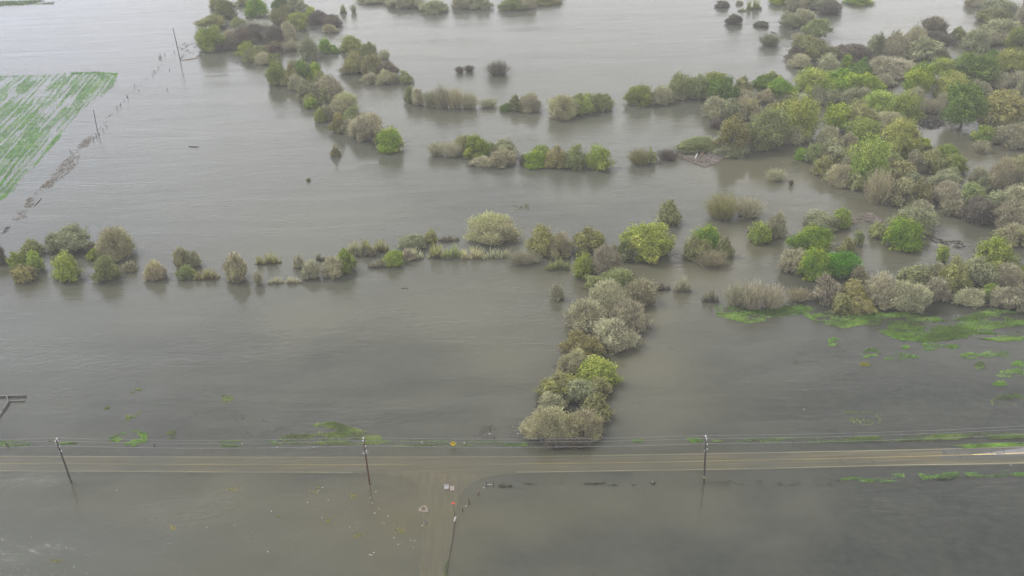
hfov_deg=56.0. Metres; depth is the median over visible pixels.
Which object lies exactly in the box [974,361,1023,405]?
grass tufts
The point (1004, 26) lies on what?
leafy bush
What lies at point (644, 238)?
leafy bush
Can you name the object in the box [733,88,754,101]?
willow shrub
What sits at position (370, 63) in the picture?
leafy bush
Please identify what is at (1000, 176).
willow shrub
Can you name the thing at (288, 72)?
leafy bush
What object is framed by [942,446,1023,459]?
dry pavement
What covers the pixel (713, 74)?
leafy bush
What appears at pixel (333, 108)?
willow shrub
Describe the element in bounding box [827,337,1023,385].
grass tufts
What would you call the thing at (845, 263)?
leafy bush
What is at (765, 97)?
willow shrub
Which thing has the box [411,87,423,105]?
willow shrub
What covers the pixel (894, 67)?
willow shrub
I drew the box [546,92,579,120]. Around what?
willow shrub
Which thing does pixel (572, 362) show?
willow shrub
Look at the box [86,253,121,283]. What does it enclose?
leafy bush
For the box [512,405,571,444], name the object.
willow shrub
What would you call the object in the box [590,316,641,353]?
willow shrub
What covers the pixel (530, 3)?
willow shrub
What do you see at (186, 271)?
leafy bush
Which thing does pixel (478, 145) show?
leafy bush
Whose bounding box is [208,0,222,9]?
leafy bush
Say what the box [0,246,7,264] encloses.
willow shrub
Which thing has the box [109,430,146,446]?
roadside grass
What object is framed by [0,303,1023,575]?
ground
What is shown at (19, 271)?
leafy bush
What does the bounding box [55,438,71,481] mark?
utility pole
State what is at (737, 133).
leafy tree
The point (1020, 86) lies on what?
willow shrub
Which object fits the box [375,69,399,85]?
willow shrub
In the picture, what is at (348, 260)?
leafy bush
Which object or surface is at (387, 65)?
willow shrub
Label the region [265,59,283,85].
leafy bush
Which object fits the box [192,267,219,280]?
reed clump
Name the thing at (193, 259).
willow shrub
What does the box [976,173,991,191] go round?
leafy bush
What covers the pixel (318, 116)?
leafy bush
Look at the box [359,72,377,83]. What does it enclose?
willow shrub
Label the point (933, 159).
leafy bush
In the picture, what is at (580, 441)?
power wire
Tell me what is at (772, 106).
leafy bush
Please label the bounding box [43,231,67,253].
leafy bush
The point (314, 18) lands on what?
willow shrub
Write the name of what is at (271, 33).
willow shrub
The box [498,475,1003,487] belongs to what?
shoulder weeds
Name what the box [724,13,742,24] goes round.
willow shrub
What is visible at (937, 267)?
willow shrub
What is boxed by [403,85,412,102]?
leafy bush
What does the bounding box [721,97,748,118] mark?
leafy bush
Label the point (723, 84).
leafy tree
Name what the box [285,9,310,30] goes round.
leafy bush
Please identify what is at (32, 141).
crop rows
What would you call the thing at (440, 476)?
side road
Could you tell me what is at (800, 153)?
leafy bush
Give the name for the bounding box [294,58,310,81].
leafy bush
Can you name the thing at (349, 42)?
leafy bush
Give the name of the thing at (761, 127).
leafy tree
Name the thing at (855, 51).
willow shrub
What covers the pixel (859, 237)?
leafy bush
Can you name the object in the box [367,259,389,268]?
reed clump
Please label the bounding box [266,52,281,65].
leafy bush
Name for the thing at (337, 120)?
leafy bush
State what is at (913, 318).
floating grass
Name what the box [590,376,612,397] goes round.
leafy bush
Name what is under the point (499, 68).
bare brush
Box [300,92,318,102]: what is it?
leafy bush
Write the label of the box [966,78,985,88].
willow shrub
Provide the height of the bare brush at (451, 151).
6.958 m
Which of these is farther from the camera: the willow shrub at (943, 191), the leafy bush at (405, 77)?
the leafy bush at (405, 77)
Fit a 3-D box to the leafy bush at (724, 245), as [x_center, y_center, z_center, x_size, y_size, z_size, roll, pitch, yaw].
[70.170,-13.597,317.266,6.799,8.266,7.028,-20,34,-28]
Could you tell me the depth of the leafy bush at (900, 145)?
379.69 m
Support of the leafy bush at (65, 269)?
on the ground at (910, 523)
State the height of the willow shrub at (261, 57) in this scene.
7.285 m
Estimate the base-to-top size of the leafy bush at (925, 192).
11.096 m
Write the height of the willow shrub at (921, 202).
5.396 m
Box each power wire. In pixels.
[0,426,1014,439]
[0,429,1017,442]
[28,434,1019,447]
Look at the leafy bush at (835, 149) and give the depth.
381.22 m
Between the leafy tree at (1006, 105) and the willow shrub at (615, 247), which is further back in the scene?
the leafy tree at (1006, 105)
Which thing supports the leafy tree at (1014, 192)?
on the ground at (910, 523)
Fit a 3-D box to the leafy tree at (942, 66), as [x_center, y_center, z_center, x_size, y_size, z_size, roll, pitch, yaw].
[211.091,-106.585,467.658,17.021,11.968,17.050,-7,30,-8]
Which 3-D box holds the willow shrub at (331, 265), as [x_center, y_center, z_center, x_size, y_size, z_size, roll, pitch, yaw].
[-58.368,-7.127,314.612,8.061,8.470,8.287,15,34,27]
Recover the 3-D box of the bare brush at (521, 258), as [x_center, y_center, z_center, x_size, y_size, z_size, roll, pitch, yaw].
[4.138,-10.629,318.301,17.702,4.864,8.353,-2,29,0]
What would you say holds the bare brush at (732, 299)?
on the water
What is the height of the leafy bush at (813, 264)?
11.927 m
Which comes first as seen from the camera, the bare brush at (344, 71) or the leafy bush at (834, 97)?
the leafy bush at (834, 97)
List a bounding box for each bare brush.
[234,22,253,28]
[249,18,273,26]
[252,270,262,284]
[281,38,299,50]
[287,59,297,65]
[335,66,352,74]
[349,4,355,12]
[378,48,391,59]
[421,89,437,106]
[426,141,444,155]
[429,84,451,108]
[439,140,462,157]
[442,86,466,108]
[453,66,463,72]
[460,90,481,108]
[462,65,473,71]
[477,98,498,107]
[482,57,514,75]
[501,249,548,265]
[517,152,526,165]
[540,436,570,448]
[562,433,594,448]
[625,148,651,164]
[655,147,681,160]
[691,246,728,266]
[696,191,747,221]
[708,117,724,128]
[721,281,748,306]
[734,195,768,219]
[737,274,768,310]
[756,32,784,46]
[760,280,789,309]
[763,168,787,181]
[785,285,812,302]
[791,32,804,41]
[862,165,899,204]
[919,96,947,113]
[969,139,991,153]
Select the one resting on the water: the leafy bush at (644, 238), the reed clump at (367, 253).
the reed clump at (367, 253)
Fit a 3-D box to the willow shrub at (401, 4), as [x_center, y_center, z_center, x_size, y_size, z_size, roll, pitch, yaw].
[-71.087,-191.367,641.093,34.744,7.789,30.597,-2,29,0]
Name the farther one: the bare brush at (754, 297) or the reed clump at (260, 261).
the reed clump at (260, 261)
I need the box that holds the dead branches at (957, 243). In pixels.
[944,239,964,249]
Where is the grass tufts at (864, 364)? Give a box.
[859,362,870,366]
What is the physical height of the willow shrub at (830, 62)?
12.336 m
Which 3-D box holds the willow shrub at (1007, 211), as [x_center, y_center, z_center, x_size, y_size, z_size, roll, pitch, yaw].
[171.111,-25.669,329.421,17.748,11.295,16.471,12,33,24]
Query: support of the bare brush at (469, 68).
on the water
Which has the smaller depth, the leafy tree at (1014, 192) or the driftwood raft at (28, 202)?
the leafy tree at (1014, 192)
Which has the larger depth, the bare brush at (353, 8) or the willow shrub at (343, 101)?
the bare brush at (353, 8)
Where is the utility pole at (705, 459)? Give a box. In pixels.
[703,435,707,481]
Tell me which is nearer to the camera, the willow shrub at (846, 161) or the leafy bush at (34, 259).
the leafy bush at (34, 259)
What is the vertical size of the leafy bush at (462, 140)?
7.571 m
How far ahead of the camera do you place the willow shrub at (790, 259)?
305.61 m
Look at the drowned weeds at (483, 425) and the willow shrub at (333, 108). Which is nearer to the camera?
the drowned weeds at (483, 425)
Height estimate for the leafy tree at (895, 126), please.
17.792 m
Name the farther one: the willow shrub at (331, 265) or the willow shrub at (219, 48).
the willow shrub at (219, 48)
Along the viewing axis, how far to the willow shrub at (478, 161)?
392.93 m
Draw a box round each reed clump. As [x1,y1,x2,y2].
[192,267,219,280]
[254,252,281,265]
[268,277,283,283]
[284,276,300,283]
[315,254,324,260]
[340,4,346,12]
[347,241,362,253]
[351,247,380,257]
[360,240,372,252]
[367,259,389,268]
[372,239,389,252]
[402,247,423,259]
[427,242,446,258]
[438,235,459,241]
[443,243,463,258]
[460,246,487,259]
[482,246,512,260]
[545,255,569,270]
[653,281,670,290]
[673,274,691,292]
[702,287,718,302]
[746,0,761,9]
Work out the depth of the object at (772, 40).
529.17 m
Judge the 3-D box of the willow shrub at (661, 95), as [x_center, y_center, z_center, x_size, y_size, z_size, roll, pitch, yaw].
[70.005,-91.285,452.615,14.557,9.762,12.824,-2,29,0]
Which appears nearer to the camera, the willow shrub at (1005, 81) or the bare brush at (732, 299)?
the bare brush at (732, 299)
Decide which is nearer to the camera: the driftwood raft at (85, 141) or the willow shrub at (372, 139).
the willow shrub at (372, 139)
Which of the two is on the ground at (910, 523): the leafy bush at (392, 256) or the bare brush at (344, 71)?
the leafy bush at (392, 256)
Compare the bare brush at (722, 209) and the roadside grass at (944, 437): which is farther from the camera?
the bare brush at (722, 209)
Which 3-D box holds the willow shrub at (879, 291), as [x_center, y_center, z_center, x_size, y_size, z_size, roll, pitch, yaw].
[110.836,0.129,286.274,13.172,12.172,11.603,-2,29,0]
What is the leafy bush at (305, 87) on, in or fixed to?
on the ground at (910, 523)
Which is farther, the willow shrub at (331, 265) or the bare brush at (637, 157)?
the bare brush at (637, 157)
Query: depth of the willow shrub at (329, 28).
586.33 m
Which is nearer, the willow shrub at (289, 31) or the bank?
the willow shrub at (289, 31)
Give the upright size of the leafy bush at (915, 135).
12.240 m
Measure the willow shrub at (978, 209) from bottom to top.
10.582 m
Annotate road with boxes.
[0,446,1023,472]
[420,473,455,479]
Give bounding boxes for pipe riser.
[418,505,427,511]
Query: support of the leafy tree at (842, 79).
on the ground at (910, 523)
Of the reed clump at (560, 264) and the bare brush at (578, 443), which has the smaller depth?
the bare brush at (578, 443)
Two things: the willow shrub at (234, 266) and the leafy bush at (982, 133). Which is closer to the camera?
the willow shrub at (234, 266)
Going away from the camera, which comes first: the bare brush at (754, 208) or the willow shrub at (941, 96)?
the bare brush at (754, 208)
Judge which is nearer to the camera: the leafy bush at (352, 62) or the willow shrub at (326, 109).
the willow shrub at (326, 109)
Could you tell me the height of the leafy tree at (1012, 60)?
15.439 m
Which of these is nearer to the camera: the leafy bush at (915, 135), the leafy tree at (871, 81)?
the leafy bush at (915, 135)
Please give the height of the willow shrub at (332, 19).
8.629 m
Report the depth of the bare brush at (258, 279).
311.05 m
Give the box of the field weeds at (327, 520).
[50,487,402,562]
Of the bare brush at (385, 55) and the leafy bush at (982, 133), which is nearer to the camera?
the leafy bush at (982, 133)
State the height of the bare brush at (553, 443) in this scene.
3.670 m
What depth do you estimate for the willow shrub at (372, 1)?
649.24 m
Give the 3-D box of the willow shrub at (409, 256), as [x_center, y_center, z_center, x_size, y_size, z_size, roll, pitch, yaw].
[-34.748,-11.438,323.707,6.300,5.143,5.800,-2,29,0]
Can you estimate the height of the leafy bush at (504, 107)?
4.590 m
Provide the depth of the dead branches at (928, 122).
418.45 m
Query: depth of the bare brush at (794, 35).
535.36 m
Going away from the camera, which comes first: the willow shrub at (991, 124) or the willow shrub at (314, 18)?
the willow shrub at (991, 124)
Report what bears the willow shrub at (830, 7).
on the ground at (910, 523)
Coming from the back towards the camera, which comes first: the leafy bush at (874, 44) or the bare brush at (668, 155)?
the leafy bush at (874, 44)
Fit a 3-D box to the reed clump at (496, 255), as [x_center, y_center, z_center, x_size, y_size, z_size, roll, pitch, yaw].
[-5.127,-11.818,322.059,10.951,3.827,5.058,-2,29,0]
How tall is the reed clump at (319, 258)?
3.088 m
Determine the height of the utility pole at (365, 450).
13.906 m
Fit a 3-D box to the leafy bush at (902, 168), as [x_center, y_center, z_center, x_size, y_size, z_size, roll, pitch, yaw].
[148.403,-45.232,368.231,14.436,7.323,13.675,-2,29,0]
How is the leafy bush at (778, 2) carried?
on the water
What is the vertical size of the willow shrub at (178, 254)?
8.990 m
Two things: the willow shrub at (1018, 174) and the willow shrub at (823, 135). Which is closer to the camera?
the willow shrub at (1018, 174)
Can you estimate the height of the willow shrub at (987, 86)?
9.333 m
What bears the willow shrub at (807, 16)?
on the ground at (910, 523)
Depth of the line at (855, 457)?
228.15 m
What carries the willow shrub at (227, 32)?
on the ground at (910, 523)
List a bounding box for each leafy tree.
[49,221,94,252]
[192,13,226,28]
[229,16,247,28]
[668,70,692,97]
[706,74,742,99]
[710,112,752,155]
[743,107,794,150]
[752,73,774,92]
[763,71,781,79]
[765,76,797,98]
[773,91,824,139]
[793,64,836,98]
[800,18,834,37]
[819,101,852,129]
[823,66,863,92]
[838,131,893,182]
[839,115,881,145]
[846,95,880,125]
[856,71,886,91]
[862,88,896,113]
[880,114,924,150]
[882,86,926,123]
[902,59,938,94]
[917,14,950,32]
[929,56,965,78]
[929,69,976,97]
[935,244,949,261]
[938,77,993,126]
[950,49,1005,82]
[975,88,1023,126]
[985,48,1000,70]
[991,47,1023,73]
[1001,183,1023,202]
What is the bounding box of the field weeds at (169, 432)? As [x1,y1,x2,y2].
[103,203,881,439]
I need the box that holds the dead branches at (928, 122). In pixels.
[917,115,945,128]
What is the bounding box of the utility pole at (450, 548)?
[445,521,454,575]
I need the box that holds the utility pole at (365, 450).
[362,437,370,483]
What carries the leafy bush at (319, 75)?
on the ground at (910, 523)
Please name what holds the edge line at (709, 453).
on the road at (806, 459)
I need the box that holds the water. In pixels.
[0,0,1023,575]
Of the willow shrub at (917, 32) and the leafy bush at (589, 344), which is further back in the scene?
the willow shrub at (917, 32)
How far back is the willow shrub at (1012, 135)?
390.00 m
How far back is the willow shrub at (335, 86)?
475.36 m
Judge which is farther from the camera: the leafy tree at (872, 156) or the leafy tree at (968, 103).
the leafy tree at (968, 103)
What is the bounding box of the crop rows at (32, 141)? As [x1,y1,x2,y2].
[0,71,115,200]
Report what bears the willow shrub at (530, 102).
on the ground at (910, 523)
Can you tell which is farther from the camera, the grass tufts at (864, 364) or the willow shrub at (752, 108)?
the willow shrub at (752, 108)
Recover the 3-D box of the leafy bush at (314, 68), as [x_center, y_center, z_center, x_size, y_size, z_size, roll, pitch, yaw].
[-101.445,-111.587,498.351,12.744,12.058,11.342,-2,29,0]
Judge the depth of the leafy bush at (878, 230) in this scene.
325.14 m
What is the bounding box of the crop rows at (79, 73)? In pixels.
[0,71,117,96]
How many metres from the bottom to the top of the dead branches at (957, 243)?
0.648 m
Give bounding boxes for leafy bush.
[5,251,26,271]
[9,264,36,282]
[18,238,45,256]
[25,250,46,272]
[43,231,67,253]
[47,250,83,282]
[84,248,99,260]
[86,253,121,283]
[173,264,196,280]
[193,24,226,52]
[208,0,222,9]
[214,0,238,18]
[234,40,254,57]
[235,0,247,5]
[241,44,269,62]
[243,0,269,17]
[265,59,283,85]
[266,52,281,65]
[267,4,289,24]
[271,0,288,9]
[279,62,303,85]
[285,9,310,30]
[286,0,310,11]
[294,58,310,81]
[296,34,322,59]
[296,79,318,99]
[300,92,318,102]
[303,97,318,109]
[304,6,315,17]
[305,61,327,82]
[311,70,323,84]
[313,107,326,122]
[317,37,331,52]
[318,87,333,104]
[327,44,339,53]
[327,111,343,132]
[329,144,342,156]
[336,248,358,272]
[337,34,361,52]
[339,49,361,73]
[342,106,359,119]
[358,41,377,56]
[359,53,383,74]
[373,124,409,153]
[382,249,403,267]
[394,234,426,249]
[396,69,413,84]
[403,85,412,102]
[416,0,449,13]
[425,227,437,243]
[453,134,469,150]
[458,130,494,158]
[467,0,496,9]
[491,137,518,153]
[495,0,528,10]
[498,103,511,111]
[509,93,524,110]
[520,148,546,169]
[523,223,558,256]
[530,144,549,157]
[532,369,586,400]
[536,0,563,5]
[544,144,566,168]
[554,324,606,357]
[559,142,588,170]
[565,379,605,406]
[571,224,606,255]
[571,251,593,278]
[571,354,623,385]
[572,90,597,115]
[576,392,615,422]
[580,274,600,292]
[584,141,616,170]
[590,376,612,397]
[591,92,616,111]
[596,264,637,288]
[617,235,631,260]
[618,219,676,264]
[623,83,654,106]
[644,147,657,163]
[653,197,682,224]
[675,135,721,153]
[679,234,711,261]
[685,73,710,98]
[687,223,721,250]
[705,70,728,86]
[710,141,753,158]
[715,235,734,257]
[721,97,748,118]
[735,75,756,91]
[746,220,772,244]
[762,102,780,110]
[768,0,785,5]
[778,9,802,28]
[785,223,840,253]
[790,34,829,60]
[793,147,807,160]
[793,244,834,281]
[799,207,845,232]
[803,141,823,163]
[805,0,822,9]
[809,154,835,176]
[813,44,841,58]
[819,133,849,163]
[822,250,864,278]
[823,89,849,106]
[829,292,853,315]
[830,206,853,228]
[835,236,856,253]
[838,85,867,106]
[840,53,854,71]
[840,278,869,299]
[841,0,875,5]
[843,171,869,190]
[848,295,878,315]
[850,56,872,74]
[853,229,865,246]
[865,31,887,56]
[868,221,890,237]
[874,214,927,252]
[883,176,920,208]
[884,130,917,160]
[884,203,940,238]
[887,160,918,178]
[890,151,904,170]
[891,262,936,287]
[900,170,924,182]
[901,131,923,156]
[904,177,937,202]
[907,35,949,60]
[920,148,948,173]
[921,137,934,148]
[925,167,963,186]
[934,142,958,157]
[937,254,974,291]
[939,152,970,173]
[949,25,967,41]
[957,27,992,50]
[958,181,987,203]
[962,256,1002,289]
[967,124,1000,143]
[969,231,1016,270]
[970,7,1014,22]
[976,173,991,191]
[977,0,1019,17]
[978,16,1022,34]
[981,281,998,301]
[985,189,1008,205]
[1001,24,1023,50]
[1004,114,1023,128]
[1005,252,1020,265]
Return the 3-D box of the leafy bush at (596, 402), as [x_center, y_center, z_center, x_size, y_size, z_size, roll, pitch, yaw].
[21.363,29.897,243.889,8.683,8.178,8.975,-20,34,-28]
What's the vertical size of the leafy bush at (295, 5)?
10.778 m
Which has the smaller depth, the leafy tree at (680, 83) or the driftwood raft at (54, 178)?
the driftwood raft at (54, 178)
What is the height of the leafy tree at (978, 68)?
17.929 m
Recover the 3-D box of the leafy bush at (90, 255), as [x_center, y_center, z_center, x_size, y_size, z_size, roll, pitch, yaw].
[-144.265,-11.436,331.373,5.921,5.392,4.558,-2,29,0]
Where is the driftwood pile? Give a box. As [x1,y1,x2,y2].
[682,153,725,167]
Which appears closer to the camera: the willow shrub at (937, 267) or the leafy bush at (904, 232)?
the willow shrub at (937, 267)
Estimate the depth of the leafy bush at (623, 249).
315.80 m
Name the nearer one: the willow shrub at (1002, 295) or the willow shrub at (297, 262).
the willow shrub at (1002, 295)
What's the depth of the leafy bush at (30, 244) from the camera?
335.47 m
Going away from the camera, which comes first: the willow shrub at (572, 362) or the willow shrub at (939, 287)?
the willow shrub at (572, 362)
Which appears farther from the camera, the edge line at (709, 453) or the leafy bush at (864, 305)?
the leafy bush at (864, 305)
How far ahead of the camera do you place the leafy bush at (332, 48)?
546.06 m
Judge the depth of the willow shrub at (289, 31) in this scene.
571.37 m
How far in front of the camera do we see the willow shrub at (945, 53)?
494.90 m
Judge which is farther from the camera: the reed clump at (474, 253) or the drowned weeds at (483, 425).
the reed clump at (474, 253)
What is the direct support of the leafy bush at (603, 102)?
on the ground at (910, 523)
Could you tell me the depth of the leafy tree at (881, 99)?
426.34 m
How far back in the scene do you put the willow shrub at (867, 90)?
442.61 m
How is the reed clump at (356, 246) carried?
on the water
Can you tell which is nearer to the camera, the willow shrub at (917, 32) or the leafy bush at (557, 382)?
the leafy bush at (557, 382)
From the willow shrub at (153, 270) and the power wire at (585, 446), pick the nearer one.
the power wire at (585, 446)
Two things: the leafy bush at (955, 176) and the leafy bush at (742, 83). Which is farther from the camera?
the leafy bush at (742, 83)
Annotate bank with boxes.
[0,0,53,5]
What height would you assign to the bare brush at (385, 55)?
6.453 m
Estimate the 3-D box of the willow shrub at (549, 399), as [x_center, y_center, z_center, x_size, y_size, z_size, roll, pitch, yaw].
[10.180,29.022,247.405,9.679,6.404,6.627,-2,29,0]
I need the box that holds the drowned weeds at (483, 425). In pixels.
[181,348,844,440]
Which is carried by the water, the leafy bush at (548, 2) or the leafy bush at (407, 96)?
the leafy bush at (548, 2)
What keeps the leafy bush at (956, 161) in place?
on the ground at (910, 523)
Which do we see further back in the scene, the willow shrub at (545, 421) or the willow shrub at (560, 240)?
the willow shrub at (560, 240)
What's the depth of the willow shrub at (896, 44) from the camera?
499.19 m
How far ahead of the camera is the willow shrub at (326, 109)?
446.36 m
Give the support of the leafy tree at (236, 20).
on the ground at (910, 523)
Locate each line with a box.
[1,447,1003,457]
[28,71,157,201]
[300,464,386,464]
[551,462,1023,471]
[554,453,1016,463]
[668,453,1003,461]
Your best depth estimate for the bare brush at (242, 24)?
594.65 m
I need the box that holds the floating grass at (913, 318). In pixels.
[825,313,936,334]
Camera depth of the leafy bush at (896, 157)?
371.74 m
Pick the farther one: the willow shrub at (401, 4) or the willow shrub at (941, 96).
the willow shrub at (401, 4)
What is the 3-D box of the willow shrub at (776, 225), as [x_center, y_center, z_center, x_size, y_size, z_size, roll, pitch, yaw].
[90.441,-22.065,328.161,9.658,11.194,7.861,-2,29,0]
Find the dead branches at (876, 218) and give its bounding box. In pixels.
[852,212,885,223]
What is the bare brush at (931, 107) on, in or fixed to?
on the water
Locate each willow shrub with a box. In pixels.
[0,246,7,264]
[65,239,94,252]
[93,224,137,261]
[120,259,139,272]
[142,258,167,280]
[171,246,188,268]
[184,250,203,266]
[215,39,225,50]
[220,249,247,282]
[223,29,233,39]
[224,35,239,50]
[231,26,259,43]
[245,23,263,40]
[254,51,270,64]
[258,24,284,43]
[265,40,283,54]
[280,20,297,40]
[287,73,303,90]
[292,252,304,267]
[298,258,319,279]
[305,8,325,24]
[309,74,345,97]
[318,255,344,279]
[320,14,342,25]
[321,103,333,120]
[322,24,338,32]
[326,90,360,113]
[327,103,338,118]
[338,116,352,133]
[345,110,387,141]
[352,0,386,3]
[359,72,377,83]
[369,131,378,143]
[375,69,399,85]
[376,60,399,73]
[383,0,425,8]
[401,247,416,261]
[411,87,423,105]
[450,0,476,9]
[462,209,530,245]
[468,155,489,166]
[482,148,516,168]
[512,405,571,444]
[516,89,544,113]
[518,0,537,8]
[535,391,568,410]
[545,229,571,259]
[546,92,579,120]
[549,282,564,301]
[556,344,590,374]
[558,407,604,443]
[560,296,611,334]
[583,278,631,315]
[587,242,624,275]
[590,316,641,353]
[608,296,653,332]
[611,243,619,252]
[624,276,659,308]
[650,83,674,104]
[699,95,726,119]
[706,88,729,99]
[714,0,729,7]
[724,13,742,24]
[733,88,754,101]
[736,93,761,120]
[753,21,768,26]
[753,86,777,104]
[766,210,788,238]
[773,123,791,145]
[776,90,799,103]
[777,247,805,274]
[782,0,809,10]
[783,43,809,58]
[786,53,814,67]
[788,124,809,145]
[793,7,816,24]
[808,86,825,104]
[808,271,841,305]
[814,125,842,144]
[815,51,845,72]
[816,0,843,14]
[821,162,852,188]
[834,43,871,60]
[838,131,858,152]
[840,152,855,170]
[849,264,869,281]
[858,86,873,99]
[864,270,900,310]
[868,55,916,79]
[871,150,893,170]
[874,110,906,133]
[876,73,897,87]
[881,29,913,58]
[888,279,937,313]
[904,23,928,45]
[906,86,926,103]
[907,148,927,172]
[910,198,934,212]
[926,30,953,45]
[926,275,952,302]
[927,260,943,276]
[930,178,964,207]
[931,49,954,59]
[931,91,951,106]
[940,199,965,217]
[951,287,986,308]
[956,194,999,226]
[963,0,988,7]
[963,165,990,181]
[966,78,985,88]
[976,115,1003,127]
[979,80,992,99]
[984,154,1018,191]
[984,199,1023,227]
[985,285,1016,308]
[987,70,1013,88]
[989,32,1008,44]
[990,122,1023,149]
[992,222,1023,247]
[992,260,1023,287]
[1003,282,1023,311]
[1007,70,1023,85]
[1010,153,1023,186]
[1012,73,1023,112]
[1013,1,1023,25]
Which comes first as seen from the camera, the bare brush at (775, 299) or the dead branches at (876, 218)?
the bare brush at (775, 299)
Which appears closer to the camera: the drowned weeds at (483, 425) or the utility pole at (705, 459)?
the utility pole at (705, 459)
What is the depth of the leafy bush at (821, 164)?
371.37 m
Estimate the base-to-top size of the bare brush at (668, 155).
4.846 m
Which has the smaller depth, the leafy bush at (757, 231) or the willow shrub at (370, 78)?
the leafy bush at (757, 231)
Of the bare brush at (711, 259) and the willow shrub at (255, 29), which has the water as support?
the bare brush at (711, 259)
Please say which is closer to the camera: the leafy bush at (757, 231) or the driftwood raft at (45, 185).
the leafy bush at (757, 231)
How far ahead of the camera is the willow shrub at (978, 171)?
361.17 m
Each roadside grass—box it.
[0,437,819,446]
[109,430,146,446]
[276,421,381,444]
[687,437,703,442]
[818,431,1023,442]
[840,470,1023,482]
[953,442,1023,448]
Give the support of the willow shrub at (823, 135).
on the ground at (910, 523)
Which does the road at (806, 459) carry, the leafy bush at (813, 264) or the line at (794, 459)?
the line at (794, 459)
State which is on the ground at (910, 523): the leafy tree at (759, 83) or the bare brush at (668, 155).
the leafy tree at (759, 83)
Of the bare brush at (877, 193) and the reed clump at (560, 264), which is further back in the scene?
the bare brush at (877, 193)
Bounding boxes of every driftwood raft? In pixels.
[23,197,33,206]
[41,180,53,187]
[51,154,80,181]
[77,136,95,146]
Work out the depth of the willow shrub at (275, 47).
548.23 m
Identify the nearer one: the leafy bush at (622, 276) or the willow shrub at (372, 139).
the leafy bush at (622, 276)
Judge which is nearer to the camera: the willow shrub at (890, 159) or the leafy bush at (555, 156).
the willow shrub at (890, 159)
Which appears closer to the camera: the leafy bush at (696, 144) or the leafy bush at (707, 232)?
the leafy bush at (707, 232)
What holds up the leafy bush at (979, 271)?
on the ground at (910, 523)
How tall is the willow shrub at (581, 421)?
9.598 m
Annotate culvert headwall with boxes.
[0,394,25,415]
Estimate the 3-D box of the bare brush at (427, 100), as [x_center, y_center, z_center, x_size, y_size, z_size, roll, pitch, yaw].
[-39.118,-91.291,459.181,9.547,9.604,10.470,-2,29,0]
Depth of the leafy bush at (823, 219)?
330.98 m
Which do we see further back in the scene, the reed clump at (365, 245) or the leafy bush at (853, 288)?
the reed clump at (365, 245)
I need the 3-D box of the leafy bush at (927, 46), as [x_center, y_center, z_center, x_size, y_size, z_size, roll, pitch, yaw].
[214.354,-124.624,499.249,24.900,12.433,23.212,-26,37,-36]
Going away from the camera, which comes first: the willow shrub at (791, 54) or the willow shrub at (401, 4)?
the willow shrub at (791, 54)
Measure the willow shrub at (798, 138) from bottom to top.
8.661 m
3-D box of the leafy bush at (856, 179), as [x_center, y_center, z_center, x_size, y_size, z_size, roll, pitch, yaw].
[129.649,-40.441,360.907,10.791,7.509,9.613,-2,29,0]
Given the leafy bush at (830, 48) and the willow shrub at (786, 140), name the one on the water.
the leafy bush at (830, 48)
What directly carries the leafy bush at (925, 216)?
on the ground at (910, 523)
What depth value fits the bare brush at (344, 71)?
510.46 m
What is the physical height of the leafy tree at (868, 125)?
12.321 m
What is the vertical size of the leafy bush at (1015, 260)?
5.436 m
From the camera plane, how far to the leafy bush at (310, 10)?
618.27 m
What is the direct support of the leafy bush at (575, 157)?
on the ground at (910, 523)
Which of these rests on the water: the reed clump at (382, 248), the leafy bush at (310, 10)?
the reed clump at (382, 248)
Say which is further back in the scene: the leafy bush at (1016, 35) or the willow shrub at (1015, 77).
the leafy bush at (1016, 35)
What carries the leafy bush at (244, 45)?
on the ground at (910, 523)
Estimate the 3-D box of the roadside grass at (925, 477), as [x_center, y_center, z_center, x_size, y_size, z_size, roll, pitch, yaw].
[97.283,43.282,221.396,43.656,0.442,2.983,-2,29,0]
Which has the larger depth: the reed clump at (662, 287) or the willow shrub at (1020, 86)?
the willow shrub at (1020, 86)
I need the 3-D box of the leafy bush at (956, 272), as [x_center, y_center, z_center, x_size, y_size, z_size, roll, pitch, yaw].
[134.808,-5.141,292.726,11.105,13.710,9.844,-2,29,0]
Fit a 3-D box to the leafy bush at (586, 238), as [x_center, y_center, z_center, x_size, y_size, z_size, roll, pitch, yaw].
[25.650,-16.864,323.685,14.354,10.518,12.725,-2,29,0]
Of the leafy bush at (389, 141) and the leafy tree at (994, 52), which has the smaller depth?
the leafy bush at (389, 141)
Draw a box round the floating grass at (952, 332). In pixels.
[714,302,1023,341]
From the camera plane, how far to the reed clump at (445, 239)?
334.65 m
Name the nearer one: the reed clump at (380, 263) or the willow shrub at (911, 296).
the willow shrub at (911, 296)
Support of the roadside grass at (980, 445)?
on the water
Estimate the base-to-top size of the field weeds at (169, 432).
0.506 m
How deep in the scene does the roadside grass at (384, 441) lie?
237.59 m
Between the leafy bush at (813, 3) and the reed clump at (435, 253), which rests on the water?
the reed clump at (435, 253)
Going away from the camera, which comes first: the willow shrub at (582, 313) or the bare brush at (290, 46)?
the willow shrub at (582, 313)
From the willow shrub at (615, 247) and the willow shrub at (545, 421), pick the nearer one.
the willow shrub at (545, 421)
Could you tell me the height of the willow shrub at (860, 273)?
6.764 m

